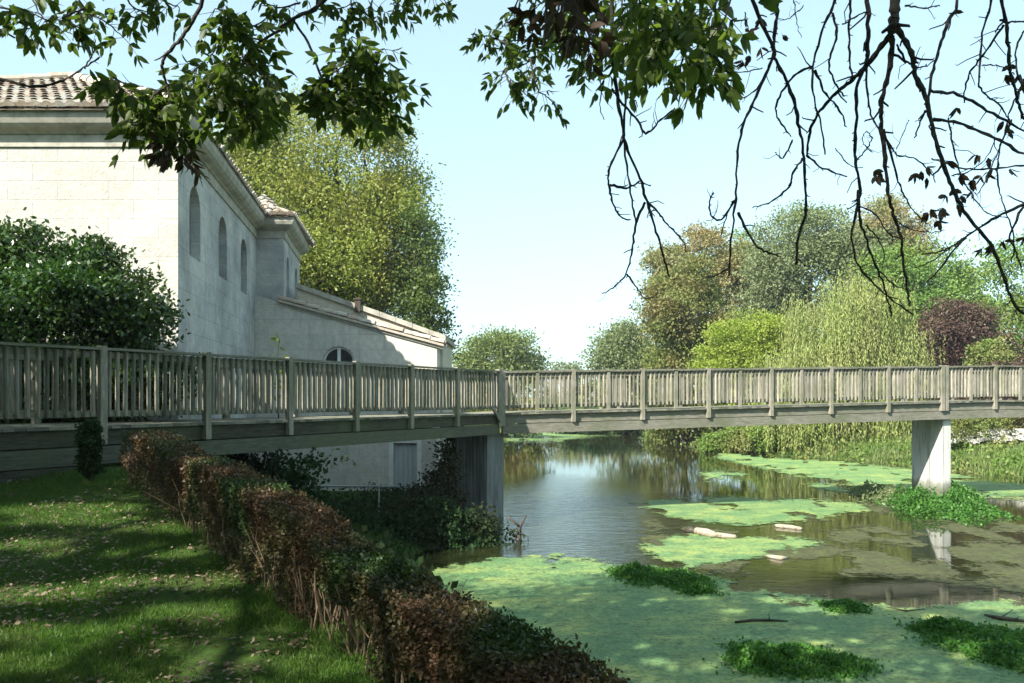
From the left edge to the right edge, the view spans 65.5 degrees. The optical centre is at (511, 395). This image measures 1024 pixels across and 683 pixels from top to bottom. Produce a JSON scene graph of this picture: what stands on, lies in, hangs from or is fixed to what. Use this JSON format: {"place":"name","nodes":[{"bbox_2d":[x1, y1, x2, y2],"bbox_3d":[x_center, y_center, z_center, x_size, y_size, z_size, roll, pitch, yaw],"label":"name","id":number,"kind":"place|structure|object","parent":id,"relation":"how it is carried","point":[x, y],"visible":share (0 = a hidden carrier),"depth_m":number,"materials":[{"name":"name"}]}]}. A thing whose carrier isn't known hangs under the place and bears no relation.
{"place":"outdoors","nodes":[
{"label":"outdoors","id":0,"kind":"place"},
{"bbox_2d":[0,396,1023,682],"bbox_3d":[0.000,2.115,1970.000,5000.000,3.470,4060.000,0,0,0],"label":"ground","id":1,"kind":"structure","parent":0,"point":[208,652],"depth_m":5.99,"materials":[{"name":"green plant"}]},
{"bbox_2d":[72,417,106,480],"bbox_3d":[-5.371,0.823,10.102,0.419,1.128,0.375,0,0,0],"label":"bush","id":2,"kind":"object","parent":1,"relation":"on","point":[89,443],"visible":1,"depth_m":10.03,"materials":[{"name":"green plant"}]},
{"bbox_2d":[0,207,220,444],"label":"climbing shrub","id":3,"kind":"object","parent":1,"relation":"on","point":[57,291],"visible":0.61,"depth_m":12.59,"materials":[{"name":"green plant"}]},
{"bbox_2d":[0,71,314,466],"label":"stone building","id":4,"kind":"structure","parent":1,"relation":"on","point":[224,244],"depth_m":15.00,"materials":[{"name":"stone"}]},
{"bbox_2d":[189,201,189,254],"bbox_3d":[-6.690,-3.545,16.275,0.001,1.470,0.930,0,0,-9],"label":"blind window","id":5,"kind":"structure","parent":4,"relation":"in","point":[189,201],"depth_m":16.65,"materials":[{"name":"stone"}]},
{"bbox_2d":[0,476,382,682],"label":"fallen leaves","id":6,"kind":"object","parent":1,"relation":"on","point":[202,662],"visible":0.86,"depth_m":6.08,"materials":[{"name":"plant"}]},
{"bbox_2d":[153,438,355,510],"bbox_3d":[-4.692,1.836,14.089,3.810,2.550,2.004,0,0,0],"label":"elder bush","id":7,"kind":"object","parent":1,"relation":"on","point":[290,475],"visible":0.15,"depth_m":14.09,"materials":[{"name":"green plant"}]},
{"bbox_2d":[270,334,288,455],"bbox_3d":[-4.350,0.110,14.992,0.425,2.570,0.241,0,0,0],"label":"sapling","id":8,"kind":"object","parent":1,"relation":"on","point":[278,341],"visible":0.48,"depth_m":15.00,"materials":[{"name":"green plant"}]},
{"bbox_2d":[118,455,479,604],"bbox_3d":[-2.785,2.272,13.584,8.154,3.248,18.879,0,0,-10],"label":"grassy bank","id":9,"kind":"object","parent":1,"relation":"on","point":[359,506],"visible":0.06,"depth_m":16.77,"materials":[{"name":"green plant"}]},
{"bbox_2d":[213,79,459,320],"bbox_3d":[-9.946,-6.120,38.129,15.075,17.184,10.484,0,0,0],"label":"lime tree","id":10,"kind":"object","parent":1,"relation":"on","point":[344,257],"visible":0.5,"depth_m":36.14,"materials":[{"name":"green plant"}]},
{"bbox_2d":[255,295,446,490],"bbox_3d":[-4.772,0.289,25.632,5.599,6.523,4.635,0,0,0],"label":"stone annex","id":11,"kind":"object","parent":1,"relation":"on","point":[306,330],"visible":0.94,"depth_m":23.45,"materials":[{"name":"stone"}]},
{"bbox_2d":[316,340,360,364],"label":"window","id":12,"kind":"structure","parent":11,"relation":"in","point":[341,353],"depth_m":23.51,"materials":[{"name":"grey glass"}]},
{"bbox_2d":[394,443,416,489],"bbox_3d":[-3.145,2.167,23.524,0.684,1.565,0.112,0,0,0],"label":"door","id":13,"kind":"structure","parent":11,"relation":"in","point":[405,454],"depth_m":23.54,"materials":[{"name":"grey wood"}]},
{"bbox_2d":[308,485,399,515],"bbox_3d":[-3.764,2.532,18.150,2.397,1.037,0.044,0,0,-7],"label":"handrail","id":14,"kind":"object","parent":1,"relation":"on","point":[378,486],"visible":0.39,"depth_m":18.20,"materials":[{"name":"silver metal"}]},
{"bbox_2d":[119,428,630,682],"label":"hedge","id":15,"kind":"object","parent":1,"relation":"on","point":[410,613],"visible":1,"depth_m":5.02,"materials":[{"name":"brown plant"}]},
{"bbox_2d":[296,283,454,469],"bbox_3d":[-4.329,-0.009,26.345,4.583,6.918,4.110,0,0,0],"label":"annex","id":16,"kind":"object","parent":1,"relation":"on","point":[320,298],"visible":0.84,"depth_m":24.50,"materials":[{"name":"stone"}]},
{"bbox_2d":[0,0,783,301],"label":"ash tree","id":17,"kind":"object","parent":1,"relation":"on","point":[646,51],"visible":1,"depth_m":3.68,"materials":[{"name":"green plant"}]},
{"bbox_2d":[381,198,470,367],"bbox_3d":[-3.836,-2.969,36.042,4.131,11.455,4.748,0,0,0],"label":"lime tree","id":18,"kind":"object","parent":1,"relation":"on","point":[424,276],"visible":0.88,"depth_m":35.38,"materials":[{"name":"green plant"}]},
{"bbox_2d":[394,445,473,514],"bbox_3d":[-1.869,2.216,18.914,1.926,2.106,1.595,0,0,0],"label":"weedy bush","id":19,"kind":"object","parent":1,"relation":"on","point":[449,487],"visible":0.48,"depth_m":18.90,"materials":[{"name":"green plant"}]},
{"bbox_2d":[363,485,510,550],"bbox_3d":[-1.612,2.858,17.012,3.294,1.821,1.860,0,0,0],"label":"bramble bush","id":20,"kind":"object","parent":1,"relation":"on","point":[426,514],"visible":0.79,"depth_m":16.70,"materials":[{"name":"green plant"}]},
{"bbox_2d":[426,426,457,491],"bbox_3d":[-1.740,2.092,21.927,1.363,3.219,2.076,0,0,0],"label":"ivy clump","id":21,"kind":"object","parent":1,"relation":"on","point":[452,448],"visible":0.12,"depth_m":21.59,"materials":[{"name":"green plant"}]},
{"bbox_2d":[452,324,562,398],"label":"round tree","id":22,"kind":"object","parent":1,"relation":"on","point":[502,347],"visible":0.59,"depth_m":85.83,"materials":[{"name":"green plant"}]},
{"bbox_2d":[0,342,1023,517],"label":"footbridge","id":23,"kind":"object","parent":1,"relation":"on","point":[36,446],"visible":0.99,"depth_m":18.65,"materials":[{"name":"grey wood"}]},
{"bbox_2d":[467,392,558,437],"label":"riverside bush","id":24,"kind":"object","parent":1,"relation":"on","point":[511,409],"visible":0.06,"depth_m":59.74,"materials":[{"name":"green plant"}]},
{"bbox_2d":[551,359,584,381],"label":"distant tree","id":25,"kind":"object","parent":1,"relation":"on","point":[570,366],"visible":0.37,"depth_m":149.36,"materials":[{"name":"green plant"}]},
{"bbox_2d":[452,376,701,411],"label":"wood","id":26,"kind":"object","parent":1,"relation":"on","point":[636,406],"visible":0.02,"depth_m":108.98,"materials":[{"name":"green plant"}]},
{"bbox_2d":[555,408,649,434],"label":"dark bush","id":27,"kind":"object","parent":1,"relation":"on","point":[626,432],"visible":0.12,"depth_m":64.69,"materials":[{"name":"green plant"}]},
{"bbox_2d":[576,316,658,407],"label":"grey green tree","id":28,"kind":"object","parent":1,"relation":"on","point":[622,351],"visible":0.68,"depth_m":70.57,"materials":[{"name":"green plant"}]},
{"bbox_2d":[640,427,713,441],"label":"pale bush","id":29,"kind":"object","parent":1,"relation":"on","point":[647,435],"visible":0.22,"depth_m":55.64,"materials":[{"name":"green plant"}]},
{"bbox_2d":[628,251,745,442],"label":"clipped tree","id":30,"kind":"object","parent":1,"relation":"on","point":[671,324],"visible":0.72,"depth_m":52.67,"materials":[{"name":"green plant"}]},
{"bbox_2d":[635,217,756,395],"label":"orange tree","id":31,"kind":"object","parent":1,"relation":"on","point":[703,242],"visible":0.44,"depth_m":63.09,"materials":[{"name":"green plant"}]},
{"bbox_2d":[697,426,760,453],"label":"green bush","id":32,"kind":"object","parent":1,"relation":"on","point":[732,439],"visible":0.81,"depth_m":43.66,"materials":[{"name":"green plant"}]},
{"bbox_2d":[705,226,771,364],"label":"poplar tree","id":33,"kind":"object","parent":1,"relation":"on","point":[740,236],"visible":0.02,"depth_m":64.74,"materials":[{"name":"green plant"}]},
{"bbox_2d":[683,305,806,428],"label":"bright tree","id":34,"kind":"object","parent":1,"relation":"on","point":[759,335],"visible":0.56,"depth_m":46.05,"materials":[{"name":"green plant"}]},
{"bbox_2d":[743,425,786,453],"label":"dark bush","id":35,"kind":"object","parent":1,"relation":"on","point":[760,433],"visible":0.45,"depth_m":42.59,"materials":[{"name":"green plant"}]},
{"bbox_2d":[718,198,906,358],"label":"grey willow","id":36,"kind":"object","parent":1,"relation":"on","point":[778,278],"visible":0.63,"depth_m":58.48,"materials":[{"name":"green plant"}]},
{"bbox_2d":[746,265,945,456],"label":"weeping willow","id":37,"kind":"object","parent":1,"relation":"on","point":[857,330],"visible":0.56,"depth_m":41.41,"materials":[{"name":"green plant"}]},
{"bbox_2d":[680,424,1023,476],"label":"bank herbs","id":38,"kind":"object","parent":1,"relation":"on","point":[1003,439],"visible":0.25,"depth_m":35.77,"materials":[{"name":"green plant"}]},
{"bbox_2d":[694,425,1023,479],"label":"reeds","id":39,"kind":"object","parent":1,"relation":"on","point":[989,467],"visible":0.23,"depth_m":37.43,"materials":[{"name":"green plant"}]},
{"bbox_2d":[705,0,1023,316],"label":"robinia tree","id":40,"kind":"object","parent":1,"relation":"on","point":[894,26],"visible":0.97,"depth_m":3.31,"materials":[{"name":"brown plant"}]},
{"bbox_2d":[818,192,944,291],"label":"amber tree","id":41,"kind":"object","parent":1,"relation":"on","point":[883,211],"visible":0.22,"depth_m":61.67,"materials":[{"name":"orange plant"}]},
{"bbox_2d":[837,228,1019,398],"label":"maple tree","id":42,"kind":"object","parent":1,"relation":"on","point":[954,279],"visible":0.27,"depth_m":52.91,"materials":[{"name":"green plant"}]},
{"bbox_2d":[907,293,1023,423],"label":"purple tree","id":43,"kind":"object","parent":1,"relation":"on","point":[975,322],"visible":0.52,"depth_m":46.07,"materials":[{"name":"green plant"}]},
{"bbox_2d":[923,354,1023,418],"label":"russet bush","id":44,"kind":"object","parent":1,"relation":"on","point":[1021,363],"visible":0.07,"depth_m":41.57,"materials":[{"name":"green plant"}]},
{"bbox_2d":[951,417,1023,441],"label":"russet hedge","id":45,"kind":"object","parent":1,"relation":"on","point":[960,425],"visible":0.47,"depth_m":35.60,"materials":[{"name":"green plant"}]},
{"bbox_2d":[951,428,1023,443],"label":"bank wall","id":46,"kind":"structure","parent":1,"relation":"on","point":[1018,434],"depth_m":35.52,"materials":[{"name":"stone"}]},
{"bbox_2d":[960,334,1020,424],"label":"leafy bush","id":47,"kind":"object","parent":1,"relation":"on","point":[990,350],"visible":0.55,"depth_m":43.63,"materials":[{"name":"green plant"}]},
{"bbox_2d":[969,227,1023,418],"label":"maple tree","id":48,"kind":"object","parent":1,"relation":"on","point":[1017,319],"visible":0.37,"depth_m":57.41,"materials":[{"name":"green plant"}]},
{"bbox_2d":[0,0,1023,395],"label":"sky","id":49,"kind":"structure","parent":0,"point":[541,237],"materials":[{"name":"blue"}]},
{"bbox_2d":[403,432,1023,616],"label":"river","id":50,"kind":"structure","parent":0,"point":[567,497],"depth_m":20.30,"materials":[{"name":"liquid"}]},
{"bbox_2d":[503,515,528,541],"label":"dead branch","id":51,"kind":"object","parent":50,"relation":"in","point":[518,535],"visible":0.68,"depth_m":17.18,"materials":[{"name":"wood"}]},
{"bbox_2d":[600,560,737,597],"bbox_3d":[2.722,3.041,13.526,2.326,0.323,2.379,0,0,0],"label":"watercress clump","id":52,"kind":"object","parent":50,"relation":"in","point":[688,582],"visible":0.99,"depth_m":13.38,"materials":[{"name":"green plant"}]},
{"bbox_2d":[684,526,695,533],"bbox_3d":[4.095,3.101,18.443,0.230,0.177,0.546,0,0,-18],"label":"driftwood log","id":53,"kind":"object","parent":50,"relation":"on","point":[687,529],"visible":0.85,"depth_m":18.28,"materials":[{"name":"wood"}]},
{"bbox_2d":[694,527,736,538],"bbox_3d":[4.460,3.071,17.805,0.372,0.186,1.082,0,0,-43],"label":"driftwood log","id":54,"kind":"object","parent":50,"relation":"on","point":[705,532],"visible":1,"depth_m":17.64,"materials":[{"name":"beige wood"}]},
{"bbox_2d":[433,432,1023,682],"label":"duckweed","id":55,"kind":"object","parent":50,"relation":"on","point":[652,634],"visible":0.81,"depth_m":11.70,"materials":[{"name":"green plant"}]},
{"bbox_2d":[734,613,787,622],"bbox_3d":[3.457,3.077,11.000,0.767,0.129,0.217,0,0,0],"label":"driftwood stick","id":56,"kind":"object","parent":55,"relation":"on","point":[751,620],"visible":1,"depth_m":11.07,"materials":[{"name":"wood"}]},
{"bbox_2d":[886,605,924,611],"bbox_3d":[5.794,3.086,11.675,0.540,0.127,0.233,0,0,14],"label":"driftwood stick","id":57,"kind":"object","parent":55,"relation":"on","point":[904,610],"visible":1,"depth_m":11.64,"materials":[{"name":"wood"}]},
{"bbox_2d":[984,610,1023,621],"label":"driftwood stick","id":58,"kind":"object","parent":55,"relation":"on","point":[1003,617],"visible":1,"depth_m":11.12,"materials":[{"name":"wood"}]},
{"bbox_2d":[765,555,789,559],"bbox_3d":[5.149,3.123,15.529,0.300,0.104,0.426,0,0,-41],"label":"driftwood log","id":59,"kind":"object","parent":50,"relation":"on","point":[779,557],"visible":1,"depth_m":15.38,"materials":[{"name":"beige wood"}]},
{"bbox_2d":[774,524,802,529],"bbox_3d":[6.548,3.121,18.986,0.218,0.107,0.739,0,0,-42],"label":"driftwood log","id":60,"kind":"object","parent":50,"relation":"on","point":[787,526],"visible":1,"depth_m":18.94,"materials":[{"name":"beige wood"}]},
{"bbox_2d":[702,635,892,682],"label":"watercress clump","id":61,"kind":"object","parent":50,"relation":"in","point":[805,661],"visible":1,"depth_m":9.15,"materials":[{"name":"green plant"}]},
{"bbox_2d":[634,499,1023,596],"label":"algae","id":62,"kind":"object","parent":50,"relation":"on","point":[875,562],"visible":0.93,"depth_m":15.79,"materials":[{"name":"plant"}]},
{"bbox_2d":[808,597,872,615],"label":"watercress clump","id":63,"kind":"object","parent":50,"relation":"in","point":[846,605],"visible":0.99,"depth_m":11.65,"materials":[{"name":"green plant"}]},
{"bbox_2d":[835,480,918,506],"bbox_3d":[11.472,2.938,24.107,2.149,0.602,7.498,0,0,0],"label":"waterside plant","id":64,"kind":"object","parent":50,"relation":"in","point":[868,490],"visible":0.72,"depth_m":24.89,"materials":[{"name":"green plant"}]},
{"bbox_2d":[866,480,1021,525],"bbox_3d":[12.248,2.841,22.776,3.755,0.761,7.426,0,0,0],"label":"waterside plant","id":65,"kind":"object","parent":50,"relation":"in","point":[955,498],"visible":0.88,"depth_m":21.61,"materials":[{"name":"green plant"}]},
{"bbox_2d":[894,614,1023,675],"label":"watercress clump","id":66,"kind":"object","parent":50,"relation":"in","point":[991,643],"visible":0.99,"depth_m":9.99,"materials":[{"name":"green plant"}]}
]}

